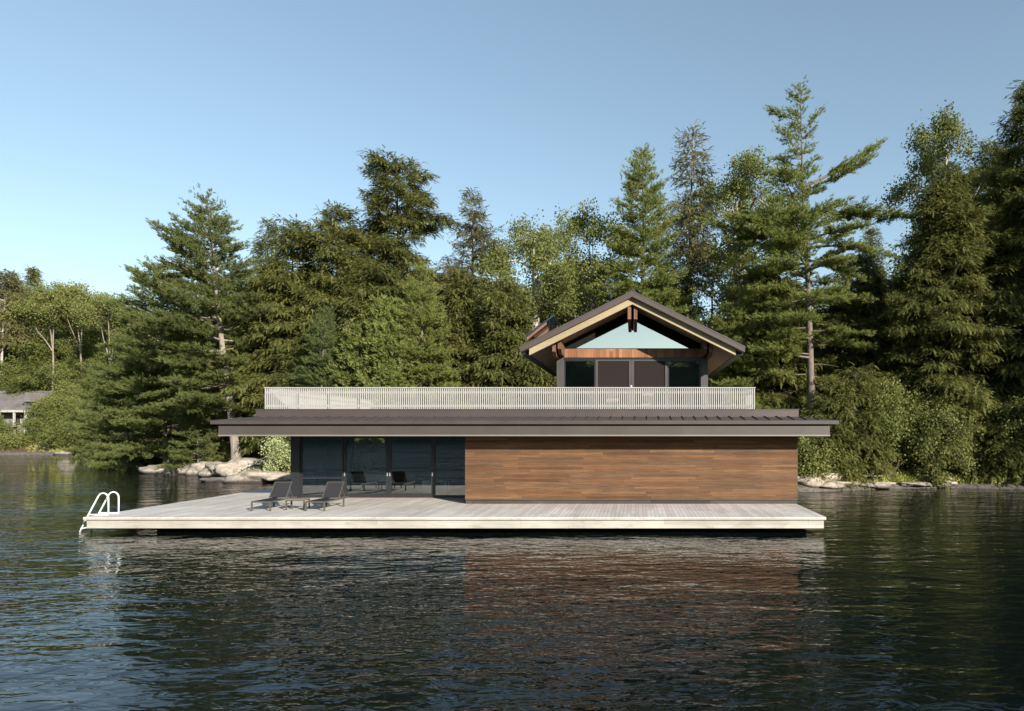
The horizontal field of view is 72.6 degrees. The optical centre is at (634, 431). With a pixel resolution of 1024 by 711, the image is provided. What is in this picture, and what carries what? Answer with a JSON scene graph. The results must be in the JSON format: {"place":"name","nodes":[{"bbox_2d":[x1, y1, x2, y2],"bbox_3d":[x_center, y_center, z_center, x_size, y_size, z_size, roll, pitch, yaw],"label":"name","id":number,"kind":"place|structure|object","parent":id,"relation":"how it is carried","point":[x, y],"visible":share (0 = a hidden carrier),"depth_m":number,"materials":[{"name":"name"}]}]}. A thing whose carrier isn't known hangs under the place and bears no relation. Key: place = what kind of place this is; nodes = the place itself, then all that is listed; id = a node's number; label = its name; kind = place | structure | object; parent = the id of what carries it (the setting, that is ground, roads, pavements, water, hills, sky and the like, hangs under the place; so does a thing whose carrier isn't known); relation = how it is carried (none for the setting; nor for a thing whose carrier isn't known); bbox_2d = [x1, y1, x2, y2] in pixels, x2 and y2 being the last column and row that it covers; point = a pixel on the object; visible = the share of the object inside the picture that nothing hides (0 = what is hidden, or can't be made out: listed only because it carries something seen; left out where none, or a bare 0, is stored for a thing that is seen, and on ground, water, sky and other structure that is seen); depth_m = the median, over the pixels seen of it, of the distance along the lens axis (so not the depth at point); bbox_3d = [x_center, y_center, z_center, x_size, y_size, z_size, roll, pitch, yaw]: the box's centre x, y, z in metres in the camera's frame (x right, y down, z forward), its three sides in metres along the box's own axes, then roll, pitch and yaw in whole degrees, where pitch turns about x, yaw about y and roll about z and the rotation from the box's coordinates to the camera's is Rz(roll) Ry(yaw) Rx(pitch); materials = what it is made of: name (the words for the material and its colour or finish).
{"place":"outdoors","nodes":[
{"label":"outdoors","id":0,"kind":"place"},
{"bbox_2d":[0,455,1023,710],"bbox_3d":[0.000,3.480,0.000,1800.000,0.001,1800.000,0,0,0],"label":"water","id":1,"kind":"structure","parent":0,"point":[888,599],"depth_m":13.29,"materials":[{"name":"blue liquid"}]},
{"bbox_2d":[83,487,825,528],"bbox_3d":[-6.125,4.290,32.344,25.274,2.780,18.312,0,0,0],"label":"dock","id":2,"kind":"object","parent":1,"relation":"in","point":[231,511],"visible":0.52,"depth_m":23.93,"materials":[{"name":"grey wood"}]},
{"bbox_2d":[79,491,119,531],"bbox_3d":[-18.966,3.112,23.985,1.352,1.998,0.540,0,0,0],"label":"swim ladder","id":3,"kind":"object","parent":2,"relation":"attached to","point":[100,512],"visible":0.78,"depth_m":24.19,"materials":[{"name":"white metal"}]},
{"bbox_2d":[251,482,296,510],"bbox_3d":[-13.676,2.420,25.923,0.728,0.958,1.954,0,0,0],"label":"sun lounger","id":4,"kind":"object","parent":2,"relation":"on","point":[279,491],"visible":0.94,"depth_m":26.27,"materials":[{"name":"grey fabric"}]},
{"bbox_2d":[285,498,309,509],"bbox_3d":[-12.592,2.694,25.500,0.718,0.410,0.480,0,0,0],"label":"side table","id":5,"kind":"object","parent":2,"relation":"on","point":[296,499],"visible":1,"depth_m":25.29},
{"bbox_2d":[305,482,348,510],"bbox_3d":[-11.661,2.420,25.922,0.728,0.958,1.954,0,0,2],"label":"sun lounger","id":6,"kind":"object","parent":2,"relation":"on","point":[332,491],"visible":1,"depth_m":26.27,"materials":[{"name":"grey fabric"}]},
{"bbox_2d":[210,289,838,503],"bbox_3d":[-4.217,-1.464,33.525,23.998,8.726,14.950,0,0,0],"label":"boathouse","id":7,"kind":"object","parent":2,"relation":"on","point":[679,441],"visible":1,"depth_m":27.46,"materials":[{"name":"brown wood"}]},
{"bbox_2d":[300,436,343,496],"bbox_3d":[-13.762,1.525,30.045,1.873,2.690,0.090,0,0,0],"label":"fixed window","id":8,"kind":"structure","parent":7,"relation":"in","point":[301,437],"depth_m":30.00,"materials":[{"name":"black glass"}]},
{"bbox_2d":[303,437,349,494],"bbox_3d":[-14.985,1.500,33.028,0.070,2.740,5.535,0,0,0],"label":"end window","id":9,"kind":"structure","parent":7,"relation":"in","point":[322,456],"depth_m":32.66,"materials":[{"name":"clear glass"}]},
{"bbox_2d":[347,474,385,490],"bbox_3d":[-13.100,2.469,33.425,2.120,0.800,0.890,0,0,0],"label":"sofa","id":10,"kind":"object","parent":7,"relation":"on","point":[366,481],"visible":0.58,"depth_m":33.07,"materials":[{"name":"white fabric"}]},
{"bbox_2d":[344,436,388,496],"bbox_3d":[-11.828,1.525,30.060,1.980,2.690,0.120,0,0,0],"label":"sliding door","id":11,"kind":"structure","parent":7,"relation":"in","point":[386,494],"depth_m":30.03,"materials":[{"name":"black glass"}]},
{"bbox_2d":[389,436,433,496],"bbox_3d":[-9.840,1.525,30.060,1.980,2.690,0.120,0,0,0],"label":"sliding door","id":12,"kind":"structure","parent":7,"relation":"in","point":[391,494],"depth_m":30.03,"materials":[{"name":"black glass"}]},
{"bbox_2d":[422,480,449,494],"bbox_3d":[-9.087,2.539,31.200,1.100,0.660,0.600,0,0,0],"label":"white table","id":13,"kind":"object","parent":7,"relation":"on","point":[426,486],"visible":0.73,"depth_m":30.92,"materials":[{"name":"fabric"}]},
{"bbox_2d":[434,436,464,496],"bbox_3d":[-7.839,1.525,30.045,2.007,2.690,0.090,0,0,0],"label":"fixed window","id":14,"kind":"structure","parent":7,"relation":"in","point":[435,477],"depth_m":30.00,"materials":[{"name":"black glass"}]},
{"bbox_2d":[526,315,557,340],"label":"roof panel","id":15,"kind":"structure","parent":7,"relation":"on","point":[545,326],"depth_m":28.95,"materials":[{"name":"brown wood"}]},
{"bbox_2d":[607,393,618,408],"bbox_3d":[-0.926,-1.182,28.437,0.520,0.922,0.645,0,0,0],"label":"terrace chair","id":16,"kind":"object","parent":7,"relation":"on","point":[612,399],"visible":0.31,"depth_m":28.18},
{"bbox_2d":[641,393,652,404],"bbox_3d":[0.534,-1.182,28.437,0.520,0.922,0.645,0,0,0],"label":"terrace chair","id":17,"kind":"object","parent":7,"relation":"on","point":[647,399],"visible":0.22,"depth_m":28.18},
{"bbox_2d":[0,401,1023,491],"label":"terrain","id":18,"kind":"structure","parent":0,"point":[24,451],"depth_m":42.91,"materials":[{"name":"beige stone"}]},
{"bbox_2d":[0,410,21,434],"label":"shrub","id":19,"kind":"object","parent":18,"relation":"on","point":[3,428],"visible":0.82,"depth_m":108.68,"materials":[{"name":"green plant"}]},
{"bbox_2d":[0,268,36,375],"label":"tree","id":20,"kind":"object","parent":18,"relation":"on","point":[11,328],"visible":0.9,"depth_m":123.73,"materials":[{"name":"green plant"}]},
{"bbox_2d":[0,429,43,451],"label":"shrub","id":21,"kind":"object","parent":18,"relation":"on","point":[12,440],"visible":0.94,"depth_m":104.89,"materials":[{"name":"green plant"}]},
{"bbox_2d":[0,282,54,345],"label":"broadleaf tree","id":22,"kind":"object","parent":18,"relation":"on","point":[29,292],"visible":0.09,"depth_m":140.76,"materials":[{"name":"green plant"}]},
{"bbox_2d":[21,266,48,300],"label":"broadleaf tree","id":23,"kind":"object","parent":18,"relation":"on","point":[34,275],"visible":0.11,"depth_m":157.43,"materials":[{"name":"green plant"}]},
{"bbox_2d":[0,391,70,432],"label":"lakeside house","id":24,"kind":"structure","parent":18,"relation":"on","point":[15,407],"depth_m":112.00,"materials":[{"name":"grey"}]},
{"bbox_2d":[16,414,20,425],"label":"window","id":25,"kind":"structure","parent":24,"relation":"in","point":[18,416],"depth_m":111.91,"materials":[{"name":"white"}]},
{"bbox_2d":[15,396,64,443],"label":"shrub","id":26,"kind":"object","parent":18,"relation":"on","point":[31,424],"visible":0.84,"depth_m":106.40,"materials":[{"name":"green plant"}]},
{"bbox_2d":[0,279,93,382],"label":"broadleaf tree","id":27,"kind":"object","parent":18,"relation":"on","point":[43,315],"visible":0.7,"depth_m":123.42,"materials":[{"name":"green plant"}]},
{"bbox_2d":[36,414,74,448],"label":"shrub","id":28,"kind":"object","parent":18,"relation":"on","point":[47,435],"visible":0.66,"depth_m":103.88,"materials":[{"name":"green plant"}]},
{"bbox_2d":[34,378,84,421],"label":"broadleaf tree","id":29,"kind":"object","parent":18,"relation":"on","point":[65,390],"visible":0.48,"depth_m":110.92,"materials":[{"name":"green plant"}]},
{"bbox_2d":[53,451,76,454],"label":"rock","id":30,"kind":"object","parent":18,"relation":"on","point":[61,453],"visible":0.27,"depth_m":102.50,"materials":[{"name":"grey stone"}]},
{"bbox_2d":[42,279,118,386],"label":"broadleaf tree","id":31,"kind":"object","parent":18,"relation":"on","point":[75,288],"visible":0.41,"depth_m":125.17,"materials":[{"name":"green plant"}]},
{"bbox_2d":[54,395,111,447],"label":"shrub","id":32,"kind":"object","parent":18,"relation":"on","point":[70,407],"visible":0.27,"depth_m":105.29,"materials":[{"name":"green plant"}]},
{"bbox_2d":[53,363,132,458],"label":"white pine","id":33,"kind":"object","parent":18,"relation":"on","point":[76,448],"visible":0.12,"depth_m":90.32,"materials":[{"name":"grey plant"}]},
{"bbox_2d":[68,291,149,374],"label":"broadleaf tree","id":34,"kind":"object","parent":18,"relation":"on","point":[87,316],"visible":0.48,"depth_m":120.22,"materials":[{"name":"green plant"}]},
{"bbox_2d":[68,335,175,470],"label":"white pine","id":35,"kind":"object","parent":18,"relation":"on","point":[108,463],"visible":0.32,"depth_m":64.34,"materials":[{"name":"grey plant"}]},
{"bbox_2d":[75,254,225,463],"bbox_3d":[-43.604,-6.552,61.998,12.220,19.021,11.275,0,0,0],"label":"white pine","id":36,"kind":"object","parent":18,"relation":"on","point":[126,387],"visible":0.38,"depth_m":60.16,"materials":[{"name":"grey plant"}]},
{"bbox_2d":[138,464,164,473],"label":"rock","id":37,"kind":"object","parent":18,"relation":"on","point":[148,469],"visible":0.25,"depth_m":56.31,"materials":[{"name":"grey stone"}]},
{"bbox_2d":[112,361,215,460],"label":"white pine","id":38,"kind":"object","parent":18,"relation":"on","point":[154,447],"visible":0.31,"depth_m":60.76,"materials":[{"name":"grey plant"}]},
{"bbox_2d":[154,464,190,474],"bbox_3d":[-37.033,3.695,56.201,4.393,2.145,2.458,0,0,-5],"label":"rock","id":39,"kind":"object","parent":18,"relation":"on","point":[180,471],"visible":0.19,"depth_m":55.23,"materials":[{"name":"grey stone"}]},
{"bbox_2d":[152,391,230,470],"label":"white pine","id":40,"kind":"object","parent":18,"relation":"on","point":[205,440],"visible":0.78,"depth_m":55.21,"materials":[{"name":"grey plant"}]},
{"bbox_2d":[107,183,284,459],"bbox_3d":[-33.660,-8.229,53.340,13.871,22.461,11.742,0,0,36],"label":"white pine","id":41,"kind":"object","parent":18,"relation":"on","point":[204,292],"visible":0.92,"depth_m":52.17,"materials":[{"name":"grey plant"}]},
{"bbox_2d":[185,461,210,475],"bbox_3d":[-34.374,3.408,54.620,2.712,2.118,2.177,0,0,13],"label":"rock","id":42,"kind":"object","parent":18,"relation":"on","point":[193,469],"visible":0.34,"depth_m":53.83,"materials":[{"name":"grey stone"}]},
{"bbox_2d":[197,461,222,477],"bbox_3d":[-31.885,3.318,52.597,3.806,2.061,2.480,0,0,-2],"label":"rock","id":43,"kind":"object","parent":18,"relation":"on","point":[208,470],"visible":0.26,"depth_m":51.88,"materials":[{"name":"grey stone"}]},
{"bbox_2d":[199,477,225,482],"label":"rock","id":44,"kind":"object","parent":18,"relation":"on","point":[216,479],"visible":0.2,"depth_m":47.26,"materials":[{"name":"grey stone"}]},
{"bbox_2d":[214,458,267,476],"bbox_3d":[-29.329,3.095,50.960,3.482,2.327,2.627,0,0,-17],"label":"rock","id":45,"kind":"object","parent":18,"relation":"on","point":[231,467],"visible":0.53,"depth_m":50.20,"materials":[{"name":"grey stone"}]},
{"bbox_2d":[193,277,290,454],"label":"hemlock","id":46,"kind":"object","parent":18,"relation":"on","point":[236,352],"visible":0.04,"depth_m":55.57,"materials":[{"name":"green plant"}]},
{"bbox_2d":[221,217,283,454],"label":"spruce","id":47,"kind":"object","parent":18,"relation":"on","point":[262,248],"visible":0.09,"depth_m":59.55,"materials":[{"name":"green plant"}]},
{"bbox_2d":[222,470,290,482],"bbox_3d":[-26.200,3.417,47.621,5.549,1.521,3.065,0,0,1],"label":"rock","id":48,"kind":"object","parent":18,"relation":"on","point":[251,476],"visible":0.61,"depth_m":46.42,"materials":[{"name":"grey stone"}]},
{"bbox_2d":[257,436,290,471],"bbox_3d":[-24.358,1.441,47.285,2.948,3.720,3.151,0,0,-17],"label":"bush","id":49,"kind":"object","parent":18,"relation":"on","point":[282,456],"visible":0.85,"depth_m":46.86,"materials":[{"name":"green plant"}]},
{"bbox_2d":[219,213,332,461],"bbox_3d":[-27.659,-7.033,55.568,10.732,20.734,11.150,0,0,0],"label":"hemlock","id":50,"kind":"object","parent":18,"relation":"on","point":[287,280],"visible":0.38,"depth_m":53.35,"materials":[{"name":"green plant"}]},
{"bbox_2d":[261,474,290,481],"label":"rock","id":51,"kind":"object","parent":18,"relation":"on","point":[287,478],"visible":0.4,"depth_m":46.33,"materials":[{"name":"grey stone"}]},
{"bbox_2d":[247,333,325,441],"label":"hemlock","id":52,"kind":"object","parent":18,"relation":"on","point":[281,379],"visible":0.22,"depth_m":50.53,"materials":[{"name":"green plant"}]},
{"bbox_2d":[286,303,341,393],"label":"white pine","id":53,"kind":"object","parent":18,"relation":"on","point":[321,359],"visible":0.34,"depth_m":46.52,"materials":[{"name":"green plant"}]},
{"bbox_2d":[261,199,368,451],"bbox_3d":[-24.473,-7.557,54.316,11.326,21.091,10.065,0,0,21],"label":"hemlock","id":54,"kind":"object","parent":18,"relation":"on","point":[319,291],"visible":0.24,"depth_m":52.39,"materials":[{"name":"green plant"}]},
{"bbox_2d":[324,317,375,473],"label":"cedar","id":55,"kind":"object","parent":18,"relation":"on","point":[345,375],"visible":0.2,"depth_m":45.77,"materials":[{"name":"green plant"}]},
{"bbox_2d":[311,251,412,386],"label":"hemlock","id":56,"kind":"object","parent":18,"relation":"on","point":[356,307],"visible":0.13,"depth_m":49.92,"materials":[{"name":"green plant"}]},
{"bbox_2d":[344,293,428,473],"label":"cedar","id":57,"kind":"object","parent":18,"relation":"on","point":[380,339],"visible":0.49,"depth_m":44.90,"materials":[{"name":"green plant"}]},
{"bbox_2d":[307,145,483,386],"bbox_3d":[-18.775,-9.579,55.056,12.753,25.703,15.472,0,0,23],"label":"hemlock","id":58,"kind":"object","parent":18,"relation":"on","point":[397,252],"visible":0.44,"depth_m":53.32,"materials":[{"name":"green plant"}]},
{"bbox_2d":[380,259,468,451],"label":"tree","id":59,"kind":"object","parent":18,"relation":"on","point":[422,312],"visible":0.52,"depth_m":45.81,"materials":[{"name":"green plant"}]},
{"bbox_2d":[422,266,496,408],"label":"tree","id":60,"kind":"object","parent":18,"relation":"on","point":[465,333],"visible":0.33,"depth_m":48.16,"materials":[{"name":"green plant"}]},
{"bbox_2d":[416,187,515,374],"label":"spruce","id":61,"kind":"object","parent":18,"relation":"on","point":[476,234],"visible":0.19,"depth_m":55.47,"materials":[{"name":"green plant"}]},
{"bbox_2d":[0,220,994,406],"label":"forest","id":62,"kind":"object","parent":18,"relation":"on","point":[30,369],"visible":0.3,"depth_m":123.86,"materials":[{"name":"green plant"}]},
{"bbox_2d":[454,277,548,408],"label":"tree","id":63,"kind":"object","parent":18,"relation":"on","point":[503,312],"visible":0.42,"depth_m":46.39,"materials":[{"name":"green plant"}]},
{"bbox_2d":[471,232,531,311],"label":"broadleaf tree","id":64,"kind":"object","parent":18,"relation":"on","point":[516,284],"visible":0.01,"depth_m":66.02,"materials":[{"name":"green plant"}]},
{"bbox_2d":[462,208,586,329],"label":"poplar","id":65,"kind":"object","parent":18,"relation":"on","point":[537,301],"visible":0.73,"depth_m":49.45,"materials":[{"name":"green plant"}]},
{"bbox_2d":[25,444,1023,483],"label":"grass","id":66,"kind":"structure","parent":18,"relation":"on","point":[902,475],"depth_m":43.12,"materials":[{"name":"green plant"}]},
{"bbox_2d":[241,453,270,469],"bbox_3d":[-27.807,2.183,50.032,1.980,1.252,0.345,0,0,-7],"label":"driftwood","id":67,"kind":"object","parent":66,"relation":"on","point":[249,465],"visible":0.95,"depth_m":50.02,"materials":[{"name":"grey wood"}]},
{"bbox_2d":[512,356,556,408],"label":"hemlock","id":68,"kind":"object","parent":18,"relation":"on","point":[547,379],"visible":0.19,"depth_m":45.01,"materials":[{"name":"green plant"}]},
{"bbox_2d":[518,212,614,319],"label":"broadleaf tree","id":69,"kind":"object","parent":18,"relation":"on","point":[557,233],"visible":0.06,"depth_m":65.25,"materials":[{"name":"green plant"}]},
{"bbox_2d":[508,197,649,366],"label":"maple","id":70,"kind":"object","parent":18,"relation":"on","point":[577,223],"visible":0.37,"depth_m":52.96,"materials":[{"name":"green plant"}]},
{"bbox_2d":[158,159,1023,462],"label":"forest","id":71,"kind":"object","parent":18,"relation":"on","point":[224,451],"visible":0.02,"depth_m":59.95,"materials":[{"name":"green plant"}]},
{"bbox_2d":[581,143,708,366],"bbox_3d":[0.478,-9.569,50.346,9.672,23.368,10.620,0,0,0],"label":"white pine","id":72,"kind":"object","parent":18,"relation":"on","point":[658,279],"visible":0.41,"depth_m":49.02,"materials":[{"name":"green plant"}]},
{"bbox_2d":[650,119,729,316],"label":"spruce","id":73,"kind":"object","parent":18,"relation":"on","point":[689,253],"visible":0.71,"depth_m":52.47,"materials":[{"name":"green plant"}]},
{"bbox_2d":[663,285,722,382],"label":"hemlock","id":74,"kind":"object","parent":18,"relation":"on","point":[700,321],"depth_m":57.41,"materials":[{"name":"green plant"}]},
{"bbox_2d":[673,250,746,408],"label":"maple","id":75,"kind":"object","parent":18,"relation":"on","point":[698,308],"visible":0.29,"depth_m":51.45,"materials":[{"name":"green plant"}]},
{"bbox_2d":[661,144,820,304],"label":"oak","id":76,"kind":"object","parent":18,"relation":"on","point":[750,165],"visible":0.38,"depth_m":55.49,"materials":[{"name":"green plant"}]},
{"bbox_2d":[708,239,803,415],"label":"white pine","id":77,"kind":"object","parent":18,"relation":"on","point":[727,311],"visible":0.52,"depth_m":47.14,"materials":[{"name":"green plant"}]},
{"bbox_2d":[711,264,834,441],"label":"hemlock","id":78,"kind":"object","parent":18,"relation":"on","point":[792,393],"visible":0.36,"depth_m":47.47,"materials":[{"name":"green plant"}]},
{"bbox_2d":[693,75,918,410],"bbox_3d":[11.091,-10.747,46.669,11.835,26.324,12.544,0,0,-40],"label":"white pine","id":79,"kind":"object","parent":18,"relation":"on","point":[783,243],"visible":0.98,"depth_m":45.12,"materials":[{"name":"green plant"}]},
{"bbox_2d":[798,436,842,481],"bbox_3d":[10.431,1.878,41.301,4.089,3.901,4.245,0,0,0],"label":"shrub","id":80,"kind":"object","parent":18,"relation":"on","point":[809,455],"visible":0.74,"depth_m":40.16,"materials":[{"name":"green plant"}]},
{"bbox_2d":[798,471,843,487],"bbox_3d":[10.707,2.910,41.219,3.763,1.154,2.826,0,0,2],"label":"rock","id":81,"kind":"object","parent":18,"relation":"on","point":[813,482],"visible":0.39,"depth_m":40.12,"materials":[{"name":"grey stone"}]},
{"bbox_2d":[798,391,870,489],"bbox_3d":[12.307,0.767,42.443,5.096,6.595,5.696,0,0,31],"label":"shrub","id":82,"kind":"object","parent":18,"relation":"on","point":[819,409],"visible":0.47,"depth_m":40.95,"materials":[{"name":"green plant"}]},
{"bbox_2d":[820,480,860,488],"bbox_3d":[12.080,3.175,41.022,3.490,0.506,1.858,0,0,-16],"label":"rock","id":83,"kind":"object","parent":18,"relation":"on","point":[834,484],"visible":0.62,"depth_m":40.19,"materials":[{"name":"grey stone"}]},
{"bbox_2d":[816,358,905,488],"bbox_3d":[13.240,-0.131,42.747,6.151,9.021,6.190,0,0,0],"label":"shrub","id":84,"kind":"object","parent":18,"relation":"on","point":[860,437],"visible":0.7,"depth_m":41.21,"materials":[{"name":"green plant"}]},
{"bbox_2d":[804,244,927,450],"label":"hemlock","id":85,"kind":"object","parent":18,"relation":"on","point":[853,318],"visible":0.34,"depth_m":48.55,"materials":[{"name":"green plant"}]},
{"bbox_2d":[859,227,894,342],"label":"spruce","id":86,"kind":"object","parent":18,"relation":"on","point":[871,238],"visible":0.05,"depth_m":61.74,"materials":[{"name":"green plant"}]},
{"bbox_2d":[860,481,895,488],"bbox_3d":[14.506,3.267,41.895,3.214,0.453,1.376,0,0,-4],"label":"rock","id":87,"kind":"object","parent":18,"relation":"on","point":[880,485],"visible":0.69,"depth_m":41.41,"materials":[{"name":"grey stone"}]},
{"bbox_2d":[856,375,947,478],"bbox_3d":[16.224,-0.205,43.152,6.366,6.889,6.084,0,0,-25],"label":"shrub","id":88,"kind":"object","parent":18,"relation":"on","point":[889,394],"visible":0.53,"depth_m":41.89,"materials":[{"name":"green plant"}]},
{"bbox_2d":[899,481,932,486],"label":"rock","id":89,"kind":"object","parent":18,"relation":"on","point":[915,484],"visible":0.96,"depth_m":42.17,"materials":[{"name":"grey stone"}]},
{"bbox_2d":[873,100,999,388],"bbox_3d":[23.458,-11.290,52.228,8.882,26.408,8.247,0,0,0],"label":"birch","id":90,"kind":"object","parent":18,"relation":"on","point":[932,154],"visible":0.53,"depth_m":51.51,"materials":[{"name":"green plant"}]},
{"bbox_2d":[887,386,985,488],"bbox_3d":[18.667,0.407,43.240,6.307,6.788,6.853,0,0,0],"label":"shrub","id":91,"kind":"object","parent":18,"relation":"on","point":[942,477],"visible":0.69,"depth_m":41.94,"materials":[{"name":"green plant"}]},
{"bbox_2d":[854,158,1023,475],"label":"hemlock","id":92,"kind":"object","parent":18,"relation":"on","point":[961,249],"visible":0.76,"depth_m":43.73,"materials":[{"name":"green plant"}]},
{"bbox_2d":[932,481,957,487],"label":"rock","id":93,"kind":"object","parent":18,"relation":"on","point":[952,484],"visible":0.58,"depth_m":42.52,"materials":[{"name":"grey stone"}]},
{"bbox_2d":[939,411,1008,482],"bbox_3d":[21.418,0.649,44.985,4.805,6.236,5.468,0,0,0],"label":"shrub","id":94,"kind":"object","parent":18,"relation":"on","point":[977,472],"visible":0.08,"depth_m":43.31,"materials":[{"name":"green plant"}]},
{"bbox_2d":[949,135,1023,382],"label":"hemlock","id":95,"kind":"object","parent":18,"relation":"on","point":[988,150],"visible":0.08,"depth_m":50.28,"materials":[{"name":"green plant"}]},
{"bbox_2d":[950,252,1023,421],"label":"maple sapling","id":96,"kind":"object","parent":18,"relation":"on","point":[1009,321],"visible":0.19,"depth_m":44.28,"materials":[{"name":"green plant"}]},
{"bbox_2d":[962,79,1023,480],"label":"hemlock","id":97,"kind":"object","parent":18,"relation":"on","point":[1007,193],"visible":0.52,"depth_m":44.37,"materials":[{"name":"green plant"}]},
{"bbox_2d":[965,393,1023,488],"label":"shrub","id":98,"kind":"object","parent":18,"relation":"on","point":[1007,445],"visible":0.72,"depth_m":42.23,"materials":[{"name":"green plant"}]},
{"bbox_2d":[988,381,1023,465],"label":"shrub","id":99,"kind":"object","parent":18,"relation":"on","point":[1007,413],"visible":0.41,"depth_m":42.47,"materials":[{"name":"green plant"}]},
{"bbox_2d":[0,0,1023,379],"label":"sky","id":100,"kind":"structure","parent":0,"point":[111,111],"materials":[{"name":"blue"}]}
]}

